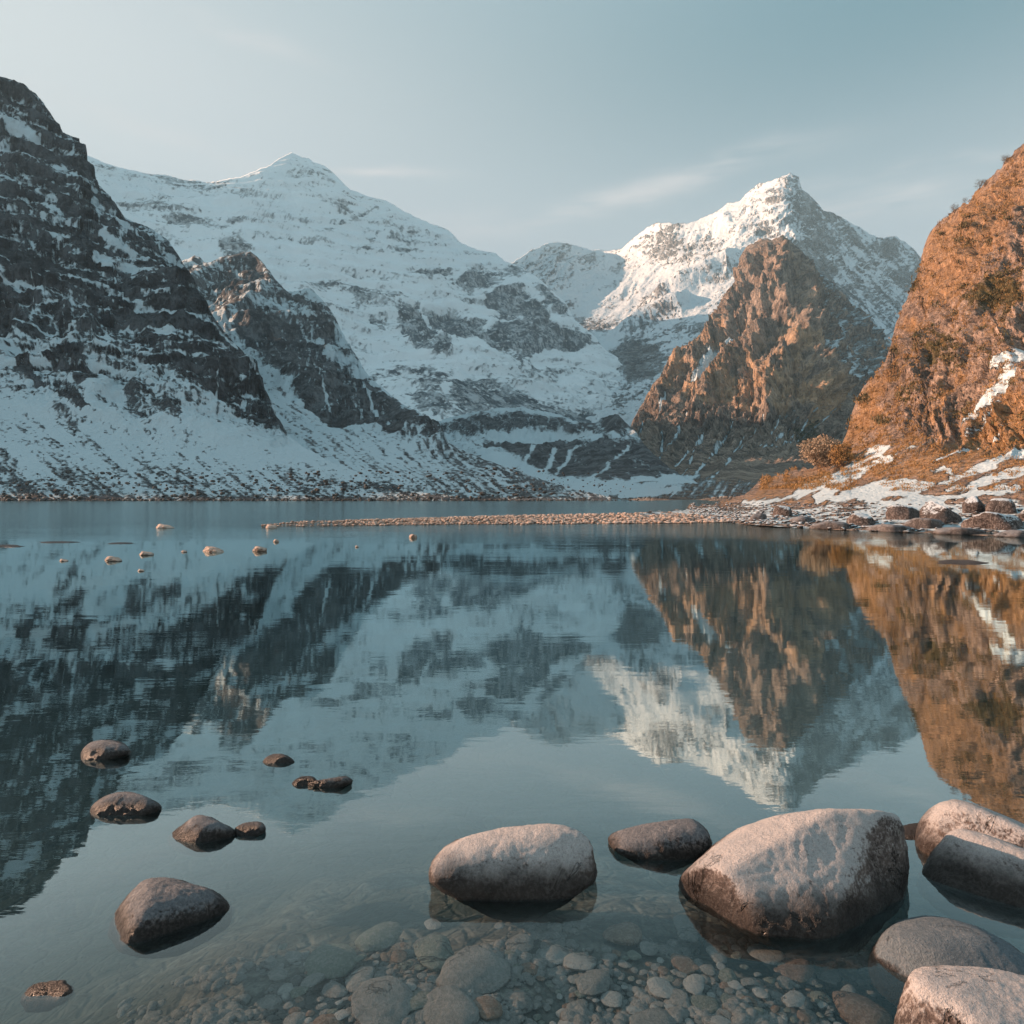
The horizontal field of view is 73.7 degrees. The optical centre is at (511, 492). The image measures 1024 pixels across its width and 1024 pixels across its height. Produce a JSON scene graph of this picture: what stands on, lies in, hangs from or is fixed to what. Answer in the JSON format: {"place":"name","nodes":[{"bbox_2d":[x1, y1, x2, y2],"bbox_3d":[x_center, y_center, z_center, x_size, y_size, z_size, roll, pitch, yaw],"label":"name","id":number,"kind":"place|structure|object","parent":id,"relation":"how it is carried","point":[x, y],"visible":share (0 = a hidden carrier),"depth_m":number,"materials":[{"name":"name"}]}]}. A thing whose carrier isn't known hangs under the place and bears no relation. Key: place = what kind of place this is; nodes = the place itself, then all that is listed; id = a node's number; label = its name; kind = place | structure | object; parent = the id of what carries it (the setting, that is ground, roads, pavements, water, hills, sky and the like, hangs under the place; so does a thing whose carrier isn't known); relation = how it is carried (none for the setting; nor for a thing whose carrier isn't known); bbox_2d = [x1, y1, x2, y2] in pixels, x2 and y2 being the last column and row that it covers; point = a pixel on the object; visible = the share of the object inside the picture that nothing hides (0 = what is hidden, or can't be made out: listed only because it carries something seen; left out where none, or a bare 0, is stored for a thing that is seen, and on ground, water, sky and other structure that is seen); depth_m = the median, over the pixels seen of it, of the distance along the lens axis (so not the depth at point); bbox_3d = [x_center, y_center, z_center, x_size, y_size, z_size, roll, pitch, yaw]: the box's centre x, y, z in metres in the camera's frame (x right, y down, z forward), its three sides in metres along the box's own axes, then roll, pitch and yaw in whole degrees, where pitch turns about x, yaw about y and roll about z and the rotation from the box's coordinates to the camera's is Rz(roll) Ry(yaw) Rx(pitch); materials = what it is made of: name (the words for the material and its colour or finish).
{"place":"outdoors","nodes":[
{"label":"outdoors","id":0,"kind":"place"},
{"bbox_2d":[0,77,467,500],"bbox_3d":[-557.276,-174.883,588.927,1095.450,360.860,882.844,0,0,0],"label":"mountain","id":1,"kind":"structure","parent":0,"point":[124,357],"depth_m":266.54,"materials":[{"name":"stone"}]},
{"bbox_2d":[0,467,638,500],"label":"shore rubble","id":2,"kind":"object","parent":1,"relation":"on","point":[335,496],"visible":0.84,"depth_m":153.60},
{"bbox_2d":[87,153,622,422],"bbox_3d":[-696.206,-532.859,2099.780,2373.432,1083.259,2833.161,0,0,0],"label":"mountain","id":3,"kind":"structure","parent":0,"point":[437,323],"depth_m":1632.83,"materials":[{"name":"snow"}]},
{"bbox_2d":[182,252,611,499],"bbox_3d":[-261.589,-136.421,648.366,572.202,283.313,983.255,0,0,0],"label":"mountain","id":4,"kind":"structure","parent":0,"point":[332,400],"depth_m":431.50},
{"bbox_2d":[261,511,745,526],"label":"gravel bar","id":5,"kind":"object","parent":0,"point":[601,518],"visible":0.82,"depth_m":40.26,"materials":[{"name":"gravel"}]},
{"bbox_2d":[0,499,1023,823],"bbox_3d":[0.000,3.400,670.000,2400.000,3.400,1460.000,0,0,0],"label":"lake water","id":6,"kind":"structure","parent":0,"point":[886,663],"depth_m":7.56,"materials":[{"name":"liquid"}]},
{"bbox_2d":[20,980,73,1012],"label":"stone","id":7,"kind":"object","parent":6,"relation":"in","point":[39,997],"visible":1,"depth_m":2.31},
{"bbox_2d":[81,740,130,759],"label":"boulder","id":8,"kind":"object","parent":6,"relation":"in","point":[103,749],"visible":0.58,"depth_m":4.38,"materials":[{"name":"stone"}]},
{"bbox_2d":[89,791,162,829],"bbox_3d":[-2.101,1.759,3.771,0.435,0.277,0.366,0,0,0],"label":"boulder","id":9,"kind":"object","parent":6,"relation":"in","point":[125,810],"visible":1,"depth_m":3.62,"materials":[{"name":"stone"}]},
{"bbox_2d":[108,877,231,958],"bbox_3d":[-1.426,1.778,2.873,0.460,0.375,0.551,0,0,-23],"label":"boulder","id":10,"kind":"object","parent":6,"relation":"in","point":[159,917],"visible":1,"depth_m":2.69,"materials":[{"name":"stone"}]},
{"bbox_2d":[167,815,237,856],"bbox_3d":[-1.553,1.747,3.474,0.359,0.260,0.324,0,0,0],"label":"boulder","id":11,"kind":"object","parent":6,"relation":"in","point":[201,836],"visible":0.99,"depth_m":3.35,"materials":[{"name":"stone"}]},
{"bbox_2d":[203,546,223,551],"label":"stone","id":12,"kind":"object","parent":6,"relation":"in","point":[210,549],"visible":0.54,"depth_m":19.67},
{"bbox_2d":[235,821,265,839],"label":"stone","id":13,"kind":"object","parent":6,"relation":"in","point":[251,830],"visible":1,"depth_m":3.40,"materials":[{"name":"stone"}]},
{"bbox_2d":[263,753,293,774],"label":"stone","id":14,"kind":"object","parent":6,"relation":"in","point":[278,758],"visible":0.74,"depth_m":4.31,"materials":[{"name":"stone"}]},
{"bbox_2d":[292,776,316,791],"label":"stone","id":15,"kind":"object","parent":6,"relation":"in","point":[300,783],"visible":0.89,"depth_m":3.98,"materials":[{"name":"stone"}]},
{"bbox_2d":[308,776,352,794],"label":"stone","id":16,"kind":"object","parent":6,"relation":"in","point":[332,786],"visible":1,"depth_m":3.95,"materials":[{"name":"stone"}]},
{"bbox_2d":[608,819,711,873],"bbox_3d":[0.721,1.744,3.354,0.510,0.312,0.394,0,0,0],"label":"boulder","id":17,"kind":"object","parent":6,"relation":"in","point":[663,847],"visible":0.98,"depth_m":3.20,"materials":[{"name":"stone"}]},
{"bbox_2d":[903,823,917,851],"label":"boulder","id":18,"kind":"object","parent":6,"relation":"in","point":[910,830],"visible":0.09,"depth_m":3.39,"materials":[{"name":"stone"}]},
{"bbox_2d":[937,559,988,564],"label":"flat rock","id":19,"kind":"object","parent":6,"relation":"in","point":[962,562],"visible":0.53,"depth_m":16.59,"materials":[{"name":"stone"}]},
{"bbox_2d":[915,799,1023,863],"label":"boulder","id":20,"kind":"object","parent":6,"relation":"in","point":[938,822],"visible":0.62,"depth_m":3.20,"materials":[{"name":"stone"}]},
{"bbox_2d":[916,829,1023,938],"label":"boulder","id":21,"kind":"object","parent":6,"relation":"in","point":[975,878],"visible":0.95,"depth_m":2.93,"materials":[{"name":"stone"}]},
{"bbox_2d":[0,755,1023,1023],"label":"lake bed","id":22,"kind":"object","parent":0,"point":[314,869],"visible":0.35,"depth_m":5.03,"materials":[{"name":"stone"}]},
{"bbox_2d":[259,994,282,1011],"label":"bed stone","id":23,"kind":"object","parent":22,"relation":"on","point":[270,1002],"visible":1,"depth_m":2.50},
{"bbox_2d":[267,967,287,981],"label":"bed stone","id":24,"kind":"object","parent":22,"relation":"on","point":[276,974],"visible":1,"depth_m":2.69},
{"bbox_2d":[277,983,293,995],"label":"bed stone","id":25,"kind":"object","parent":22,"relation":"on","point":[286,988],"visible":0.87,"depth_m":2.59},
{"bbox_2d":[285,951,302,962],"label":"bed stone","id":26,"kind":"object","parent":22,"relation":"on","point":[293,956],"visible":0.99,"depth_m":2.84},
{"bbox_2d":[283,1012,306,1023],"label":"bed stone","id":27,"kind":"object","parent":22,"relation":"on","point":[296,1018],"visible":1,"depth_m":2.37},
{"bbox_2d":[290,986,307,998],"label":"bed stone","id":28,"kind":"object","parent":22,"relation":"on","point":[296,992],"visible":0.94,"depth_m":2.54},
{"bbox_2d":[300,973,324,991],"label":"bed stone","id":29,"kind":"object","parent":22,"relation":"on","point":[312,981],"visible":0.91,"depth_m":2.61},
{"bbox_2d":[313,1014,344,1023],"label":"bed stone","id":30,"kind":"object","parent":22,"relation":"on","point":[326,1019],"visible":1,"depth_m":2.34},
{"bbox_2d":[304,943,356,979],"bbox_3d":[-0.734,1.898,2.774,0.231,0.057,0.216,0,0,24],"label":"bed stone","id":31,"kind":"object","parent":22,"relation":"on","point":[333,961],"visible":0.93,"depth_m":2.74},
{"bbox_2d":[321,981,348,998],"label":"bed stone","id":32,"kind":"object","parent":22,"relation":"on","point":[333,990],"visible":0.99,"depth_m":2.50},
{"bbox_2d":[334,1009,350,1020],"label":"bed stone","id":33,"kind":"object","parent":22,"relation":"on","point":[342,1014],"visible":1,"depth_m":2.36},
{"bbox_2d":[345,966,375,992],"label":"bed stone","id":34,"kind":"object","parent":22,"relation":"on","point":[355,978],"visible":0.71,"depth_m":2.56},
{"bbox_2d":[354,921,402,952],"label":"bed stone","id":35,"kind":"object","parent":22,"relation":"on","point":[381,936],"visible":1,"depth_m":2.89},
{"bbox_2d":[351,975,413,1023],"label":"bed stone","id":36,"kind":"object","parent":22,"relation":"on","point":[383,999],"visible":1,"depth_m":2.39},
{"bbox_2d":[391,949,406,962],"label":"bed stone","id":37,"kind":"object","parent":22,"relation":"on","point":[399,956],"visible":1,"depth_m":2.74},
{"bbox_2d":[398,960,413,970],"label":"bed stone","id":38,"kind":"object","parent":22,"relation":"on","point":[406,965],"visible":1,"depth_m":2.67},
{"bbox_2d":[409,990,429,1011],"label":"bed stone","id":39,"kind":"object","parent":22,"relation":"on","point":[418,1000],"visible":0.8,"depth_m":2.41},
{"bbox_2d":[415,1009,424,1021],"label":"bed stone","id":40,"kind":"object","parent":22,"relation":"on","point":[419,1016],"visible":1,"depth_m":2.34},
{"bbox_2d":[418,982,432,991],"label":"bed stone","id":41,"kind":"object","parent":22,"relation":"on","point":[426,986],"visible":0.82,"depth_m":2.50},
{"bbox_2d":[424,919,441,930],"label":"bed stone","id":42,"kind":"object","parent":22,"relation":"on","point":[432,924],"visible":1,"depth_m":2.96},
{"bbox_2d":[414,934,453,971],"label":"bed stone","id":43,"kind":"object","parent":22,"relation":"on","point":[433,952],"visible":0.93,"depth_m":2.71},
{"bbox_2d":[422,984,479,1023],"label":"bed stone","id":44,"kind":"object","parent":22,"relation":"on","point":[450,1004],"visible":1,"depth_m":2.36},
{"bbox_2d":[437,946,510,994],"bbox_3d":[-0.145,1.808,2.582,0.283,0.076,0.238,0,0,-14],"label":"bed stone","id":45,"kind":"object","parent":22,"relation":"on","point":[480,970],"visible":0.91,"depth_m":2.55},
{"bbox_2d":[473,996,502,1020],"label":"bed stone","id":46,"kind":"object","parent":22,"relation":"on","point":[490,1008],"visible":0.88,"depth_m":2.38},
{"bbox_2d":[116,918,896,1023],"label":"pebbles","id":47,"kind":"object","parent":22,"relation":"on","point":[220,1008],"visible":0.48,"depth_m":2.65,"materials":[{"name":"stone"}]},
{"bbox_2d":[428,823,597,921],"bbox_3d":[0.004,1.736,3.099,0.744,0.483,0.506,0,0,0],"label":"boulder","id":48,"kind":"object","parent":22,"relation":"on","point":[518,873],"visible":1,"depth_m":2.91,"materials":[{"name":"stone"}]},
{"bbox_2d":[504,990,533,1013],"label":"bed stone","id":49,"kind":"object","parent":22,"relation":"on","point":[525,1000],"visible":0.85,"depth_m":2.46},
{"bbox_2d":[505,933,534,951],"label":"bed stone","id":50,"kind":"object","parent":22,"relation":"on","point":[521,942],"visible":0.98,"depth_m":2.78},
{"bbox_2d":[522,962,538,975],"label":"bed stone","id":51,"kind":"object","parent":22,"relation":"on","point":[531,968],"visible":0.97,"depth_m":2.65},
{"bbox_2d":[536,944,570,964],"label":"bed stone","id":52,"kind":"object","parent":22,"relation":"on","point":[555,954],"visible":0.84,"depth_m":2.75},
{"bbox_2d":[563,952,596,971],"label":"bed stone","id":53,"kind":"object","parent":22,"relation":"on","point":[580,962],"visible":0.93,"depth_m":2.69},
{"bbox_2d":[575,969,610,995],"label":"bed stone","id":54,"kind":"object","parent":22,"relation":"on","point":[592,982],"visible":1,"depth_m":2.56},
{"bbox_2d":[600,991,621,1007],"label":"bed stone","id":55,"kind":"object","parent":22,"relation":"on","point":[613,999],"visible":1,"depth_m":2.49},
{"bbox_2d":[602,922,641,945],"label":"bed stone","id":56,"kind":"object","parent":22,"relation":"on","point":[626,933],"visible":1,"depth_m":2.87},
{"bbox_2d":[626,1005,641,1013],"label":"bed stone","id":57,"kind":"object","parent":22,"relation":"on","point":[631,1009],"visible":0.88,"depth_m":2.44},
{"bbox_2d":[627,950,641,960],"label":"bed stone","id":58,"kind":"object","parent":22,"relation":"on","point":[634,955],"visible":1,"depth_m":2.75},
{"bbox_2d":[640,941,658,955],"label":"bed stone","id":59,"kind":"object","parent":22,"relation":"on","point":[649,948],"visible":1,"depth_m":2.79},
{"bbox_2d":[629,1007,675,1023],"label":"bed stone","id":60,"kind":"object","parent":22,"relation":"on","point":[656,1015],"visible":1,"depth_m":2.38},
{"bbox_2d":[647,977,674,998],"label":"bed stone","id":61,"kind":"object","parent":22,"relation":"on","point":[659,987],"visible":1,"depth_m":2.53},
{"bbox_2d":[669,988,689,1007],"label":"bed stone","id":62,"kind":"object","parent":22,"relation":"on","point":[678,997],"visible":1,"depth_m":2.47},
{"bbox_2d":[670,953,695,974],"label":"bed stone","id":63,"kind":"object","parent":22,"relation":"on","point":[682,963],"visible":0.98,"depth_m":2.68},
{"bbox_2d":[673,914,701,941],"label":"bed stone","id":64,"kind":"object","parent":22,"relation":"on","point":[688,929],"visible":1,"depth_m":2.93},
{"bbox_2d":[683,974,705,994],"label":"bed stone","id":65,"kind":"object","parent":22,"relation":"on","point":[693,984],"visible":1,"depth_m":2.54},
{"bbox_2d":[690,995,720,1013],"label":"bed stone","id":66,"kind":"object","parent":22,"relation":"on","point":[711,1005],"visible":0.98,"depth_m":2.45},
{"bbox_2d":[699,964,715,975],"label":"bed stone","id":67,"kind":"object","parent":22,"relation":"on","point":[707,969],"visible":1,"depth_m":2.64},
{"bbox_2d":[706,946,726,963],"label":"bed stone","id":68,"kind":"object","parent":22,"relation":"on","point":[716,954],"visible":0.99,"depth_m":2.73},
{"bbox_2d":[710,1015,730,1023],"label":"bed stone","id":69,"kind":"object","parent":22,"relation":"on","point":[718,1019],"visible":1,"depth_m":2.36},
{"bbox_2d":[718,968,736,981],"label":"bed stone","id":70,"kind":"object","parent":22,"relation":"on","point":[727,975],"visible":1,"depth_m":2.59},
{"bbox_2d":[727,980,743,989],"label":"bed stone","id":71,"kind":"object","parent":22,"relation":"on","point":[735,984],"visible":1,"depth_m":2.54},
{"bbox_2d":[740,978,758,986],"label":"bed stone","id":72,"kind":"object","parent":22,"relation":"on","point":[748,982],"visible":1,"depth_m":2.54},
{"bbox_2d":[752,987,768,998],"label":"bed stone","id":73,"kind":"object","parent":22,"relation":"on","point":[760,993],"visible":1,"depth_m":2.50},
{"bbox_2d":[747,944,784,964],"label":"bed stone","id":74,"kind":"object","parent":22,"relation":"on","point":[766,954],"visible":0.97,"depth_m":2.73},
{"bbox_2d":[777,975,794,988],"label":"bed stone","id":75,"kind":"object","parent":22,"relation":"on","point":[784,982],"visible":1,"depth_m":2.57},
{"bbox_2d":[781,990,804,1007],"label":"bed stone","id":76,"kind":"object","parent":22,"relation":"on","point":[793,999],"visible":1,"depth_m":2.46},
{"bbox_2d":[678,808,909,961],"bbox_3d":[1.255,1.709,2.959,1.082,0.698,0.724,0,0,0],"label":"boulder","id":77,"kind":"object","parent":22,"relation":"on","point":[822,885],"visible":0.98,"depth_m":2.77,"materials":[{"name":"stone"}]},
{"bbox_2d":[777,958,814,982],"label":"bed stone","id":78,"kind":"object","parent":22,"relation":"on","point":[801,970],"visible":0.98,"depth_m":2.65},
{"bbox_2d":[797,1010,810,1022],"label":"bed stone","id":79,"kind":"object","parent":22,"relation":"on","point":[803,1016],"visible":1,"depth_m":2.37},
{"bbox_2d":[810,991,830,1003],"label":"bed stone","id":80,"kind":"object","parent":22,"relation":"on","point":[817,996],"visible":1,"depth_m":2.50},
{"bbox_2d":[817,967,839,984],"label":"bed stone","id":81,"kind":"object","parent":22,"relation":"on","point":[831,975],"visible":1,"depth_m":2.67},
{"bbox_2d":[836,961,857,976],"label":"bed stone","id":82,"kind":"object","parent":22,"relation":"on","point":[845,968],"visible":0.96,"depth_m":2.77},
{"bbox_2d":[840,984,855,992],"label":"bed stone","id":83,"kind":"object","parent":22,"relation":"on","point":[849,988],"visible":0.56,"depth_m":2.58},
{"bbox_2d":[832,990,893,1023],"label":"bed stone","id":84,"kind":"object","parent":22,"relation":"on","point":[853,1008],"visible":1,"depth_m":2.41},
{"bbox_2d":[857,955,868,965],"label":"bed stone","id":85,"kind":"object","parent":22,"relation":"on","point":[862,960],"visible":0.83,"depth_m":2.87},
{"bbox_2d":[868,915,1023,1006],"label":"boulder","id":86,"kind":"object","parent":22,"relation":"on","point":[901,951],"visible":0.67,"depth_m":2.45,"materials":[{"name":"stone"}]},
{"bbox_2d":[894,965,1023,1023],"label":"boulder","id":87,"kind":"object","parent":22,"relation":"on","point":[944,994],"visible":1,"depth_m":2.04,"materials":[{"name":"stone"}]},
{"bbox_2d":[0,0,1023,262],"label":"sky","id":88,"kind":"structure","parent":0,"point":[511,128],"materials":[{"name":"blue"}]},
{"bbox_2d":[439,406,696,493],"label":"hill","id":89,"kind":"structure","parent":0,"point":[530,442],"depth_m":482.89,"materials":[{"name":"snow"}]},
{"bbox_2d":[512,173,920,426],"bbox_3d":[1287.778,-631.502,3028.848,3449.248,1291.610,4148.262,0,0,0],"label":"mountain","id":90,"kind":"structure","parent":0,"point":[642,305],"depth_m":2597.33,"materials":[{"name":"snow"}]},
{"bbox_2d":[601,235,890,500],"bbox_3d":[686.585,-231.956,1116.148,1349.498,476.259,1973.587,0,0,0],"label":"mountain","id":91,"kind":"structure","parent":0,"point":[776,361],"depth_m":822.42,"materials":[{"name":"stone"}]},
{"bbox_2d":[640,144,1023,535],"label":"hill","id":92,"kind":"structure","parent":0,"point":[866,490],"depth_m":99.06,"materials":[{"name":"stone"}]},
{"bbox_2d":[750,513,766,520],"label":"boulder","id":93,"kind":"object","parent":92,"relation":"on","point":[757,516],"visible":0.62,"depth_m":38.70,"materials":[{"name":"stone"}]},
{"bbox_2d":[772,505,792,516],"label":"boulder","id":94,"kind":"object","parent":92,"relation":"on","point":[785,511],"visible":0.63,"depth_m":40.92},
{"bbox_2d":[789,516,815,522],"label":"boulder","id":95,"kind":"object","parent":92,"relation":"on","point":[803,519],"visible":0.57,"depth_m":36.11,"materials":[{"name":"stone"}]},
{"bbox_2d":[797,434,840,468],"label":"shrub","id":96,"kind":"object","parent":92,"relation":"on","point":[817,452],"visible":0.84,"depth_m":99.70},
{"bbox_2d":[809,521,848,528],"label":"boulder","id":97,"kind":"object","parent":92,"relation":"on","point":[830,524],"visible":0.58,"depth_m":31.90,"materials":[{"name":"stone"}]},
{"bbox_2d":[828,442,853,466],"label":"shrub","id":98,"kind":"object","parent":92,"relation":"on","point":[842,454],"visible":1,"depth_m":93.02,"materials":[{"name":"orange plant"}]},
{"bbox_2d":[688,502,1023,532],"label":"bank rubble","id":99,"kind":"object","parent":92,"relation":"on","point":[735,514],"visible":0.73,"depth_m":41.24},
{"bbox_2d":[846,513,874,525],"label":"boulder","id":100,"kind":"object","parent":92,"relation":"on","point":[859,519],"visible":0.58,"depth_m":32.89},
{"bbox_2d":[866,524,914,531],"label":"boulder","id":101,"kind":"object","parent":92,"relation":"on","point":[887,528],"visible":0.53,"depth_m":29.68,"materials":[{"name":"stone"}]},
{"bbox_2d":[885,505,919,519],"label":"boulder","id":102,"kind":"object","parent":92,"relation":"on","point":[895,512],"visible":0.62,"depth_m":34.32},
{"bbox_2d":[902,518,944,528],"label":"boulder","id":103,"kind":"object","parent":92,"relation":"on","point":[926,523],"visible":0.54,"depth_m":30.48,"materials":[{"name":"stone"}]},
{"bbox_2d":[847,179,1023,428],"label":"scrub","id":104,"kind":"object","parent":92,"relation":"on","point":[863,399],"visible":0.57,"depth_m":129.22,"materials":[{"name":"brown plant"}]},
{"bbox_2d":[919,501,961,523],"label":"boulder","id":105,"kind":"object","parent":92,"relation":"on","point":[935,510],"visible":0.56,"depth_m":32.04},
{"bbox_2d":[933,527,985,534],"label":"boulder","id":106,"kind":"object","parent":92,"relation":"on","point":[955,531],"visible":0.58,"depth_m":27.78,"materials":[{"name":"stone"}]},
{"bbox_2d":[962,496,984,512],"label":"boulder","id":107,"kind":"object","parent":92,"relation":"on","point":[972,504],"visible":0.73,"depth_m":34.62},
{"bbox_2d":[961,512,1022,529],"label":"boulder","id":108,"kind":"object","parent":92,"relation":"on","point":[989,520],"visible":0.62,"depth_m":28.80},
{"bbox_2d":[985,498,1016,513],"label":"boulder","id":109,"kind":"object","parent":92,"relation":"on","point":[1002,505],"visible":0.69,"depth_m":33.48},
{"bbox_2d":[993,530,1023,537],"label":"boulder","id":110,"kind":"object","parent":92,"relation":"on","point":[1014,533],"visible":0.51,"depth_m":26.20,"materials":[{"name":"stone"}]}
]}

